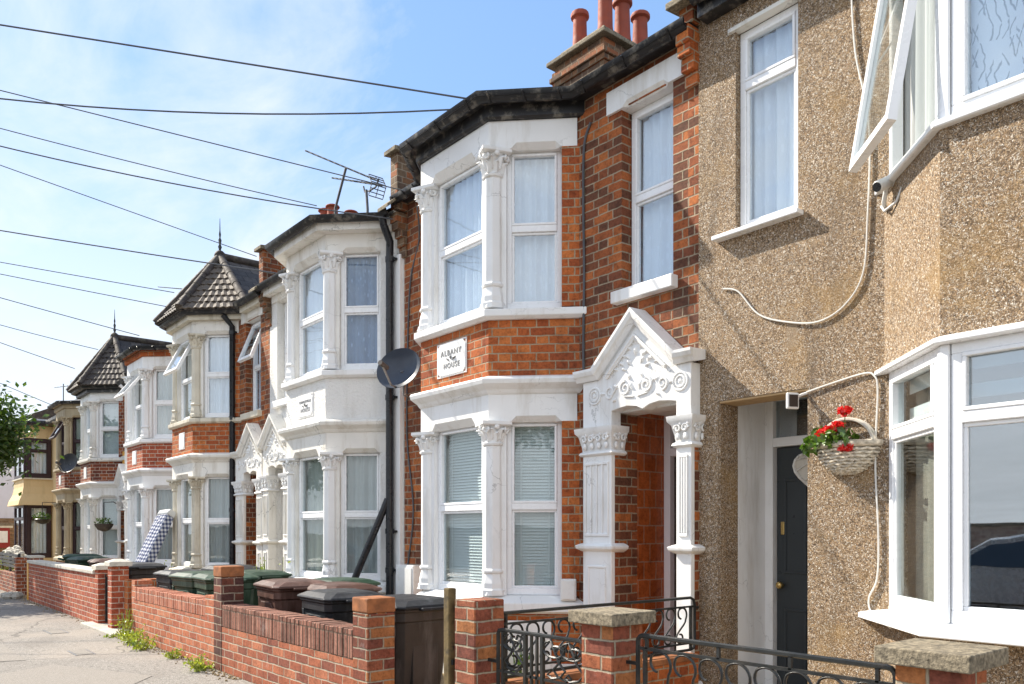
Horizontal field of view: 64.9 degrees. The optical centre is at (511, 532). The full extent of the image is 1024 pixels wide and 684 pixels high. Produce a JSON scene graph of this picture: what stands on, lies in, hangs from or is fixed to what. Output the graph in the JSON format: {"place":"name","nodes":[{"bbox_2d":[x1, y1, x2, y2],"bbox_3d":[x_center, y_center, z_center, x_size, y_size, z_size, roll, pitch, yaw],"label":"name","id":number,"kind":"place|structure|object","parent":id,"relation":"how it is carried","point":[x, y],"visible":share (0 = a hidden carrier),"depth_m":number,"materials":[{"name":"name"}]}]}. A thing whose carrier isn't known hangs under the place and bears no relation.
{"place":"outdoors","nodes":[
{"label":"outdoors","id":0,"kind":"place"},
{"bbox_2d":[7,415,56,561],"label":"end house","id":1,"kind":"structure","parent":0,"point":[36,489],"depth_m":24.66,"materials":[{"name":"paint"}]},
{"bbox_2d":[14,505,25,553],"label":"window","id":2,"kind":"structure","parent":1,"relation":"in","point":[21,518],"depth_m":25.08,"materials":[{"name":"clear glass"}]},
{"bbox_2d":[14,438,25,479],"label":"window","id":3,"kind":"structure","parent":1,"relation":"in","point":[22,466],"depth_m":25.04,"materials":[{"name":"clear glass"}]},
{"bbox_2d":[26,505,50,557],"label":"window","id":4,"kind":"structure","parent":1,"relation":"in","point":[38,536],"depth_m":24.66,"materials":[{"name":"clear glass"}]},
{"bbox_2d":[26,438,50,477],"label":"window","id":5,"kind":"structure","parent":1,"relation":"in","point":[43,469],"depth_m":24.66,"materials":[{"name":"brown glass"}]},
{"bbox_2d":[47,399,80,562],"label":"terraced house","id":6,"kind":"structure","parent":0,"point":[66,433],"depth_m":21.06,"materials":[{"name":"paint"}]},
{"bbox_2d":[48,421,63,455],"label":"window","id":7,"kind":"structure","parent":6,"relation":"in","point":[60,427],"depth_m":21.61,"materials":[{"name":"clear glass"}]},
{"bbox_2d":[55,453,79,473],"bbox_3d":[-11.104,-1.747,20.458,0.846,0.527,0.489,0,0,-18],"label":"satellite dish","id":8,"kind":"object","parent":6,"relation":"attached to","point":[67,463],"visible":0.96,"depth_m":20.52,"materials":[{"name":"black plastic"}]},
{"bbox_2d":[73,502,80,553],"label":"window","id":9,"kind":"structure","parent":6,"relation":"in","point":[76,506],"depth_m":21.14,"materials":[{"name":"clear glass"}]},
{"bbox_2d":[73,417,80,466],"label":"window","id":10,"kind":"structure","parent":6,"relation":"in","point":[76,421],"depth_m":21.14,"materials":[{"name":"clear glass"}]},
{"bbox_2d":[65,309,171,559],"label":"terraced house","id":11,"kind":"structure","parent":0,"point":[96,385],"depth_m":18.79,"materials":[{"name":"paint"}]},
{"bbox_2d":[94,501,115,530],"bbox_3d":[-9.322,-0.360,18.420,0.401,0.692,0.478,0,0,15],"label":"hanging basket","id":12,"kind":"object","parent":11,"relation":"attached to","point":[102,526],"visible":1,"depth_m":18.31,"materials":[{"name":"brown plant"}]},
{"bbox_2d":[100,498,116,557],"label":"window","id":13,"kind":"structure","parent":11,"relation":"in","point":[110,548],"depth_m":18.90,"materials":[{"name":"white plastic"}]},
{"bbox_2d":[100,402,118,456],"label":"window","id":14,"kind":"structure","parent":11,"relation":"in","point":[108,436],"depth_m":18.90,"materials":[{"name":"white plastic"}]},
{"bbox_2d":[0,590,252,683],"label":"pavement","id":15,"kind":"structure","parent":0,"point":[27,638],"depth_m":9.11,"materials":[{"name":"concrete"}]},
{"bbox_2d":[0,643,24,660],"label":"pavement patch","id":16,"kind":"object","parent":15,"relation":"on","point":[6,654],"visible":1,"depth_m":8.71,"materials":[{"name":"grey concrete"}]},
{"bbox_2d":[14,557,26,594],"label":"gate pier","id":17,"kind":"structure","parent":15,"relation":"on","point":[20,574],"depth_m":17.05,"materials":[{"name":"red brick"}]},
{"bbox_2d":[0,381,63,495],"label":"street tree","id":18,"kind":"object","parent":15,"relation":"on","point":[10,436],"visible":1,"depth_m":17.27,"materials":[{"name":"green plant"}]},
{"bbox_2d":[0,665,150,683],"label":"pavement patch","id":19,"kind":"object","parent":15,"relation":"on","point":[54,674],"visible":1,"depth_m":7.45,"materials":[{"name":"grey concrete"}]},
{"bbox_2d":[91,563,107,623],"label":"gate pier","id":20,"kind":"structure","parent":15,"relation":"on","point":[101,570],"depth_m":11.51,"materials":[{"name":"red brick"}]},
{"bbox_2d":[104,559,131,627],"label":"gate pier","id":21,"kind":"structure","parent":15,"relation":"on","point":[118,571],"depth_m":10.95,"materials":[{"name":"red brick"}]},
{"bbox_2d":[20,598,241,680],"bbox_3d":[-6.366,1.333,11.836,0.265,0.024,11.968,0,0,-40],"label":"loose grit","id":22,"kind":"object","parent":15,"relation":"on","point":[214,673],"visible":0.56,"depth_m":8.47,"materials":[{"name":"gravel"}]},
{"bbox_2d":[120,630,158,651],"bbox_3d":[-4.253,1.264,9.202,0.410,0.278,0.535,0,0,-14],"label":"weed","id":23,"kind":"object","parent":15,"relation":"on","point":[141,643],"visible":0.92,"depth_m":9.15,"materials":[{"name":"green plant"}]},
{"bbox_2d":[183,653,214,671],"bbox_3d":[-3.038,1.277,7.806,0.343,0.225,0.394,0,0,-40],"label":"weed","id":24,"kind":"object","parent":15,"relation":"on","point":[196,665],"visible":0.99,"depth_m":7.75,"materials":[{"name":"green plant"}]},
{"bbox_2d":[213,565,243,671],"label":"gate pier","id":25,"kind":"structure","parent":15,"relation":"on","point":[228,584],"depth_m":7.78,"materials":[{"name":"brick"}]},
{"bbox_2d":[352,595,394,683],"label":"gate pier","id":26,"kind":"structure","parent":15,"relation":"on","point":[373,639],"depth_m":5.63,"materials":[{"name":"brick"}]},
{"bbox_2d":[444,588,455,683],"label":"wooden post","id":27,"kind":"object","parent":15,"relation":"on","point":[449,633],"visible":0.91,"depth_m":4.80,"materials":[{"name":"brown wood"}]},
{"bbox_2d":[455,597,503,683],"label":"gate pier","id":28,"kind":"structure","parent":15,"relation":"on","point":[479,621],"depth_m":4.67,"materials":[{"name":"brick"}]},
{"bbox_2d":[488,628,581,683],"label":"iron gate","id":29,"kind":"structure","parent":28,"relation":"attached to","point":[543,653],"depth_m":4.37,"materials":[{"name":"metal"}]},
{"bbox_2d":[568,606,655,683],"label":"gate pier","id":30,"kind":"structure","parent":15,"relation":"on","point":[610,634],"depth_m":3.85,"materials":[{"name":"brick"}]},
{"bbox_2d":[626,633,895,683],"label":"iron railing","id":31,"kind":"object","parent":30,"relation":"attached to","point":[877,667],"visible":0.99,"depth_m":3.34,"materials":[{"name":"metal"}]},
{"bbox_2d":[874,638,1008,683],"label":"gate pier","id":32,"kind":"structure","parent":15,"relation":"on","point":[921,661],"depth_m":2.67,"materials":[{"name":"stone"}]},
{"bbox_2d":[113,345,172,569],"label":"terraced house","id":33,"kind":"structure","parent":0,"point":[147,388],"depth_m":15.60,"materials":[{"name":"paint"}]},
{"bbox_2d":[113,374,141,439],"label":"window","id":34,"kind":"structure","parent":33,"relation":"in","point":[135,380],"depth_m":16.23,"materials":[{"name":"white plastic"}]},
{"bbox_2d":[135,489,141,560],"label":"window","id":35,"kind":"structure","parent":33,"relation":"in","point":[138,524],"depth_m":16.24,"materials":[{"name":"white plastic"}]},
{"bbox_2d":[153,488,172,562],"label":"window","id":36,"kind":"structure","parent":33,"relation":"in","point":[162,497],"depth_m":15.63,"materials":[{"name":"glass"}]},
{"bbox_2d":[153,369,172,437],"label":"window","id":37,"kind":"structure","parent":33,"relation":"in","point":[162,385],"depth_m":15.63,"materials":[{"name":"glass"}]},
{"bbox_2d":[0,567,443,683],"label":"front garden ground","id":38,"kind":"structure","parent":0,"point":[442,680],"depth_m":7.54,"materials":[{"name":"soil"}]},
{"bbox_2d":[0,526,12,566],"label":"notice board","id":39,"kind":"object","parent":38,"relation":"on","point":[4,536],"visible":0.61,"depth_m":30.08,"materials":[{"name":"red plastic"}]},
{"bbox_2d":[0,569,13,591],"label":"garden wall","id":40,"kind":"structure","parent":38,"relation":"on","point":[7,580],"depth_m":18.03,"materials":[{"name":"red brick"}]},
{"bbox_2d":[0,551,20,570],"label":"garden fence","id":41,"kind":"object","parent":40,"relation":"on","point":[10,558],"visible":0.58,"depth_m":18.21,"materials":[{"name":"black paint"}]},
{"bbox_2d":[0,399,77,522],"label":"building","id":42,"kind":"structure","parent":38,"relation":"on","point":[6,511],"depth_m":32.50,"materials":[{"name":"white paint"}]},
{"bbox_2d":[27,560,94,621],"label":"garden wall","id":43,"kind":"structure","parent":38,"relation":"on","point":[67,588],"depth_m":13.32,"materials":[{"name":"red brick"}]},
{"bbox_2d":[66,556,107,565],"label":"wheelie bin","id":44,"kind":"object","parent":38,"relation":"on","point":[79,560],"visible":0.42,"depth_m":14.72,"materials":[{"name":"green plastic"}]},
{"bbox_2d":[80,621,131,636],"bbox_3d":[-5.524,1.343,11.136,0.460,0.075,1.800,0,0,-40],"label":"door threshold","id":45,"kind":"object","parent":38,"relation":"on","point":[104,628],"depth_m":11.01,"materials":[{"name":"concrete"}]},
{"bbox_2d":[124,578,156,628],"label":"garden wall","id":46,"kind":"structure","parent":38,"relation":"on","point":[128,594],"depth_m":10.84,"materials":[{"name":"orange brick"}]},
{"bbox_2d":[129,562,166,578],"bbox_3d":[-5.730,0.905,12.404,0.610,0.866,0.830,0,0,-40],"label":"wheelie bin","id":47,"kind":"object","parent":38,"relation":"on","point":[141,570],"visible":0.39,"depth_m":12.14,"materials":[{"name":"black plastic"}]},
{"bbox_2d":[132,579,213,667],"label":"garden wall","id":48,"kind":"structure","parent":38,"relation":"on","point":[175,619],"depth_m":8.83,"materials":[{"name":"red brick"}]},
{"bbox_2d":[153,569,205,589],"bbox_3d":[-4.365,0.920,10.678,0.594,0.837,0.799,0,0,-43],"label":"wheelie bin","id":49,"kind":"object","parent":38,"relation":"on","point":[163,580],"visible":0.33,"depth_m":10.49,"materials":[{"name":"black plastic"}]},
{"bbox_2d":[168,571,212,593],"bbox_3d":[-3.684,0.905,9.619,0.830,0.866,0.610,0,0,43],"label":"wheelie bin","id":50,"kind":"object","parent":38,"relation":"on","point":[183,581],"visible":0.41,"depth_m":9.40,"materials":[{"name":"green plastic"}]},
{"bbox_2d":[191,572,260,604],"bbox_3d":[-3.266,0.900,9.148,0.610,0.876,0.830,0,0,-35],"label":"wheelie bin","id":51,"kind":"object","parent":38,"relation":"on","point":[204,584],"visible":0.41,"depth_m":8.97,"materials":[{"name":"green plastic"}]},
{"bbox_2d":[244,569,291,605],"bbox_3d":[-3.050,0.896,9.560,0.830,0.885,0.610,0,0,45],"label":"wheelie bin","id":52,"kind":"object","parent":38,"relation":"on","point":[263,574],"visible":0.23,"depth_m":9.30,"materials":[{"name":"green plastic"}]},
{"bbox_2d":[222,604,352,683],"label":"garden wall","id":53,"kind":"structure","parent":38,"relation":"on","point":[262,645],"depth_m":6.64,"materials":[{"name":"brown brick"}]},
{"bbox_2d":[253,578,325,613],"bbox_3d":[-2.171,0.903,7.951,0.610,0.871,0.830,0,0,-34],"label":"wheelie bin","id":54,"kind":"object","parent":38,"relation":"on","point":[280,594],"visible":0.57,"depth_m":7.65,"materials":[{"name":"brown plastic"}]},
{"bbox_2d":[248,207,403,594],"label":"terraced house","id":55,"kind":"structure","parent":38,"relation":"on","point":[330,443],"depth_m":9.72,"materials":[{"name":"white paint"}]},
{"bbox_2d":[299,456,322,577],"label":"window","id":56,"kind":"structure","parent":55,"relation":"in","point":[314,514],"depth_m":10.28,"materials":[{"name":"white plastic"}]},
{"bbox_2d":[299,262,322,377],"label":"window","id":57,"kind":"structure","parent":55,"relation":"in","point":[313,322],"depth_m":10.28,"materials":[{"name":"glass"}]},
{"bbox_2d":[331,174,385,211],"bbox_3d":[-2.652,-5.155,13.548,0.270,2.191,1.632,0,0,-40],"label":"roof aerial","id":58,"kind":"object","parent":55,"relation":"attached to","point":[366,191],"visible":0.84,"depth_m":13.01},
{"bbox_2d":[341,453,379,579],"bbox_3d":[-1.795,-0.203,9.701,0.510,1.555,0.148,0,0,5],"label":"window","id":59,"kind":"structure","parent":55,"relation":"in","point":[360,472],"depth_m":9.73,"materials":[{"name":"white plastic"}]},
{"bbox_2d":[341,254,379,368],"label":"window","id":60,"kind":"structure","parent":55,"relation":"in","point":[360,273],"depth_m":9.73,"materials":[{"name":"glass"}]},
{"bbox_2d":[297,588,383,623],"bbox_3d":[-1.512,0.925,7.094,0.588,0.828,0.790,0,0,-36],"label":"wheelie bin","id":61,"kind":"object","parent":38,"relation":"on","point":[335,604],"visible":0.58,"depth_m":6.82,"materials":[{"name":"black plastic"}]},
{"bbox_2d":[304,581,381,591],"bbox_3d":[-1.684,0.915,7.770,0.601,0.847,0.808,0,0,-42],"label":"wheelie bin","id":62,"kind":"object","parent":38,"relation":"on","point":[344,584],"visible":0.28,"depth_m":7.59,"materials":[{"name":"brown plastic"}]},
{"bbox_2d":[315,577,380,585],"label":"wheelie bin","id":63,"kind":"object","parent":38,"relation":"on","point":[352,579],"visible":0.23,"depth_m":8.43,"materials":[{"name":"green plastic"}]},
{"bbox_2d":[376,594,443,683],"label":"wheelie bin","id":64,"kind":"object","parent":38,"relation":"on","point":[419,639],"visible":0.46,"depth_m":6.02,"materials":[{"name":"brown plastic"}]},
{"bbox_2d":[377,0,705,683],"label":"terraced house","id":65,"kind":"structure","parent":38,"relation":"on","point":[542,463],"depth_m":7.09,"materials":[{"name":"red brick"}]},
{"bbox_2d":[377,348,419,399],"bbox_3d":[-1.237,-1.736,8.711,0.451,0.500,0.770,0,0,-11],"label":"satellite dish","id":66,"kind":"object","parent":65,"relation":"attached to","point":[398,368],"visible":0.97,"depth_m":8.68,"materials":[{"name":"metal"}]},
{"bbox_2d":[396,564,421,593],"bbox_3d":[-1.167,0.595,9.091,0.137,0.450,0.370,0,0,-40],"label":"meter box","id":67,"kind":"object","parent":65,"relation":"attached to","point":[407,578],"visible":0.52,"depth_m":8.98,"materials":[{"name":"white plastic"}]},
{"bbox_2d":[396,567,410,593],"bbox_3d":[-1.217,0.595,9.049,0.007,0.390,0.310,0,0,-40],"label":"box door","id":68,"kind":"structure","parent":67,"relation":"in","point":[403,575],"depth_m":9.05,"materials":[{"name":"white plastic"}]},
{"bbox_2d":[406,206,419,563],"bbox_3d":[-1.073,-1.568,8.980,0.110,3.920,0.580,0,0,-19],"label":"wall cable","id":69,"kind":"object","parent":65,"relation":"attached to","point":[407,390],"depth_m":9.17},
{"bbox_2d":[446,437,451,580],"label":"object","id":70,"kind":"structure","parent":65,"relation":"in","point":[447,439],"depth_m":8.36,"materials":[{"name":"white plastic"}]},
{"bbox_2d":[438,427,481,592],"bbox_3d":[-0.438,-0.226,7.669,0.130,1.578,0.778,0,0,-40],"label":"window","id":71,"kind":"structure","parent":65,"relation":"in","point":[465,567],"depth_m":7.78,"materials":[{"name":"white plastic"}]},
{"bbox_2d":[438,164,481,324],"bbox_3d":[-0.431,-2.713,7.675,0.148,1.443,0.778,0,0,-40],"label":"window","id":72,"kind":"structure","parent":65,"relation":"in","point":[462,253],"depth_m":7.79,"materials":[{"name":"glass"}]},
{"bbox_2d":[507,422,561,594],"bbox_3d":[0.206,-0.226,7.267,0.495,1.578,0.130,0,0,5],"label":"window","id":73,"kind":"structure","parent":65,"relation":"in","point":[533,550],"depth_m":7.30,"materials":[{"name":"glass"}]},
{"bbox_2d":[507,152,561,307],"bbox_3d":[0.207,-2.713,7.276,0.495,1.443,0.147,0,0,5],"label":"window","id":74,"kind":"structure","parent":65,"relation":"in","point":[534,183],"depth_m":7.30,"materials":[{"name":"glass"}]},
{"bbox_2d":[560,579,575,600],"bbox_3d":[0.494,0.505,7.045,0.140,0.190,0.075,0,0,5],"label":"junction box","id":75,"kind":"object","parent":65,"relation":"on","point":[567,589],"visible":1,"depth_m":7.01,"materials":[{"name":"white plastic"}]},
{"bbox_2d":[582,122,591,369],"bbox_3d":[0.650,-1.578,6.987,0.019,3.936,0.111,0,0,-40],"label":"wall cable","id":76,"kind":"object","parent":65,"relation":"attached to","point":[583,236],"depth_m":7.01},
{"bbox_2d":[632,92,672,284],"bbox_3d":[1.218,-2.753,6.593,0.147,1.515,0.521,0,0,-40],"label":"window","id":77,"kind":"structure","parent":65,"relation":"in","point":[655,198],"depth_m":6.69,"materials":[{"name":"white plastic"}]},
{"bbox_2d":[674,457,675,650],"bbox_3d":[1.605,0.307,6.835,0.048,1.926,0.548,0,0,-40],"label":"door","id":78,"kind":"structure","parent":65,"relation":"in","point":[674,457],"depth_m":7.02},
{"bbox_2d":[505,652,698,683],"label":"garden wall","id":79,"kind":"structure","parent":38,"relation":"on","point":[684,667],"depth_m":5.68,"materials":[{"name":"orange brick"}]},
{"bbox_2d":[504,596,698,681],"bbox_3d":[0.656,0.687,5.400,1.900,0.426,0.019,0,0,-40],"label":"iron railing","id":80,"kind":"object","parent":79,"relation":"on","point":[560,619],"visible":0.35,"depth_m":5.21,"materials":[{"name":"metal"}]},
{"bbox_2d":[689,0,1023,683],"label":"terraced house","id":81,"kind":"structure","parent":38,"relation":"on","point":[924,325],"depth_m":5.21,"materials":[{"name":"brown stone"}]},
{"bbox_2d":[740,3,797,226],"bbox_3d":[1.863,-2.890,5.702,0.149,1.450,0.489,0,0,-40],"label":"window","id":82,"kind":"structure","parent":81,"relation":"in","point":[769,65],"depth_m":5.78,"materials":[{"name":"glass"}]},
{"bbox_2d":[776,446,807,683],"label":"door","id":83,"kind":"structure","parent":81,"relation":"in","point":[792,494],"depth_m":6.19,"materials":[{"name":"black wood"}]},
{"bbox_2d":[792,453,807,486],"bbox_3d":[2.250,-0.433,5.980,0.034,0.328,0.360,0,0,-40],"label":"wicker heart","id":84,"kind":"object","parent":83,"relation":"hanging from","point":[800,465],"visible":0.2,"depth_m":6.05,"materials":[{"name":"beige wicker"}]},
{"bbox_2d":[723,0,870,323],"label":"wall cable","id":85,"kind":"object","parent":81,"relation":"attached to","point":[854,292],"depth_m":5.12,"materials":[{"name":"plastic"}]},
{"bbox_2d":[786,392,807,408],"bbox_3d":[1.909,-0.882,5.376,0.167,0.124,0.029,0,0,-13],"label":"door lamp","id":86,"kind":"object","parent":81,"relation":"attached to","point":[792,400],"visible":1,"depth_m":5.36,"materials":[{"name":"white plastic"}]},
{"bbox_2d":[799,406,882,475],"bbox_3d":[2.068,-0.579,5.125,0.305,0.432,0.510,0,0,-40],"label":"wall basket","id":87,"kind":"object","parent":81,"relation":"attached to","point":[837,455],"depth_m":5.07,"materials":[{"name":"wicker"}]},
{"bbox_2d":[806,372,890,628],"bbox_3d":[2.164,-0.216,5.106,0.130,1.582,0.660,0,0,-26],"label":"wall cable","id":88,"kind":"object","parent":81,"relation":"attached to","point":[875,377],"depth_m":5.01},
{"bbox_2d":[872,176,900,212],"bbox_3d":[2.237,-2.046,4.822,0.149,0.208,0.278,0,0,-1],"label":"security camera","id":89,"kind":"object","parent":81,"relation":"attached to","point":[884,184],"visible":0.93,"depth_m":4.81,"materials":[{"name":"white plastic"}]},
{"bbox_2d":[849,0,936,172],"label":"window","id":90,"kind":"structure","parent":81,"relation":"in","point":[912,47],"depth_m":4.73,"materials":[{"name":"white plastic"}]},
{"bbox_2d":[889,349,936,620],"bbox_3d":[2.361,-0.251,4.590,0.175,1.450,0.699,0,0,5],"label":"window","id":91,"kind":"structure","parent":81,"relation":"in","point":[921,426],"depth_m":4.79,"materials":[{"name":"white plastic"}]},
{"bbox_2d":[951,332,1023,628],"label":"window","id":92,"kind":"structure","parent":81,"relation":"in","point":[964,416],"depth_m":4.12,"materials":[{"name":"white plastic"}]},
{"bbox_2d":[951,0,1023,114],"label":"window","id":93,"kind":"structure","parent":81,"relation":"in","point":[987,36],"depth_m":4.11,"materials":[{"name":"white plastic"}]},
{"bbox_3d":[-6.217,1.125,13.776,0.640,0.450,0.790,0,0,-40],"label":"garden box","id":94,"kind":"object","parent":38,"relation":"on","visible":0},
{"bbox_2d":[135,509,175,561],"bbox_3d":[-6.120,0.263,13.621,0.376,1.308,0.859,0,0,24],"label":"mattress","id":95,"kind":"object","parent":94,"relation":"on","point":[155,537],"visible":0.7,"depth_m":13.65,"materials":[{"name":"blue fabric"}]},
{"bbox_2d":[152,203,357,569],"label":"terraced house","id":96,"kind":"structure","parent":0,"point":[210,319],"depth_m":13.23,"materials":[{"name":"red brick"}]},
{"bbox_2d":[163,340,191,420],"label":"window","id":97,"kind":"structure","parent":96,"relation":"in","point":[184,351],"depth_m":13.94,"materials":[{"name":"white plastic"}]},
{"bbox_2d":[181,479,191,566],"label":"window","id":98,"kind":"structure","parent":96,"relation":"in","point":[185,521],"depth_m":13.98,"materials":[{"name":"white plastic"}]},
{"bbox_2d":[205,477,228,566],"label":"window","id":99,"kind":"structure","parent":96,"relation":"in","point":[216,488],"depth_m":13.40,"materials":[{"name":"white plastic"}]},
{"bbox_2d":[205,335,228,416],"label":"window","id":100,"kind":"structure","parent":96,"relation":"in","point":[216,346],"depth_m":13.40,"materials":[{"name":"glass"}]},
{"bbox_2d":[237,321,260,410],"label":"window","id":101,"kind":"structure","parent":96,"relation":"in","point":[253,332],"depth_m":12.99,"materials":[{"name":"white plastic"}]},
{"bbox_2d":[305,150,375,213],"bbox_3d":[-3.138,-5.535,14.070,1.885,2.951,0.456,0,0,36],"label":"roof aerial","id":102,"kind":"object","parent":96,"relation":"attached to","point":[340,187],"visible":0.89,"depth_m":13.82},
{"bbox_2d":[0,0,678,419],"label":"sky","id":103,"kind":"structure","parent":0,"point":[461,48],"materials":[{"name":"blue"}]},
{"label":"road","id":104,"kind":"structure","parent":0,"visible":0},
{"bbox_3d":[-13.034,-2.635,8.681,0.400,8.250,0.400,0,0,-40],"label":"telegraph pole","id":105,"kind":"object","parent":104,"relation":"on","visible":0},
{"bbox_2d":[0,165,256,256],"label":"overhead wire","id":106,"kind":"object","parent":105,"relation":"attached to","point":[125,209],"visible":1,"depth_m":11.54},
{"bbox_2d":[0,128,316,205],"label":"overhead wire","id":107,"kind":"object","parent":105,"relation":"attached to","point":[158,168],"visible":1,"depth_m":9.17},
{"bbox_2d":[0,145,392,219],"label":"overhead wire","id":108,"kind":"object","parent":105,"relation":"attached to","point":[194,187],"visible":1,"depth_m":9.06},
{"bbox_2d":[0,90,405,191],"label":"overhead wire","id":109,"kind":"object","parent":105,"relation":"attached to","point":[213,143],"visible":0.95,"depth_m":8.83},
{"bbox_2d":[0,98,448,114],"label":"overhead wire","id":110,"kind":"object","parent":105,"relation":"attached to","point":[226,112],"visible":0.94,"depth_m":7.57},
{"bbox_2d":[0,24,465,98],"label":"overhead wire","id":111,"kind":"object","parent":105,"relation":"attached to","point":[235,62],"visible":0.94,"depth_m":7.40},
{"bbox_3d":[-17.720,-2.635,13.240,0.400,8.250,0.400,0,0,-40],"label":"telegraph pole","id":112,"kind":"object","parent":104,"relation":"on","visible":0},
{"bbox_2d":[0,230,275,273],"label":"overhead wire","id":113,"kind":"object","parent":112,"relation":"attached to","point":[138,252],"visible":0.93,"depth_m":11.81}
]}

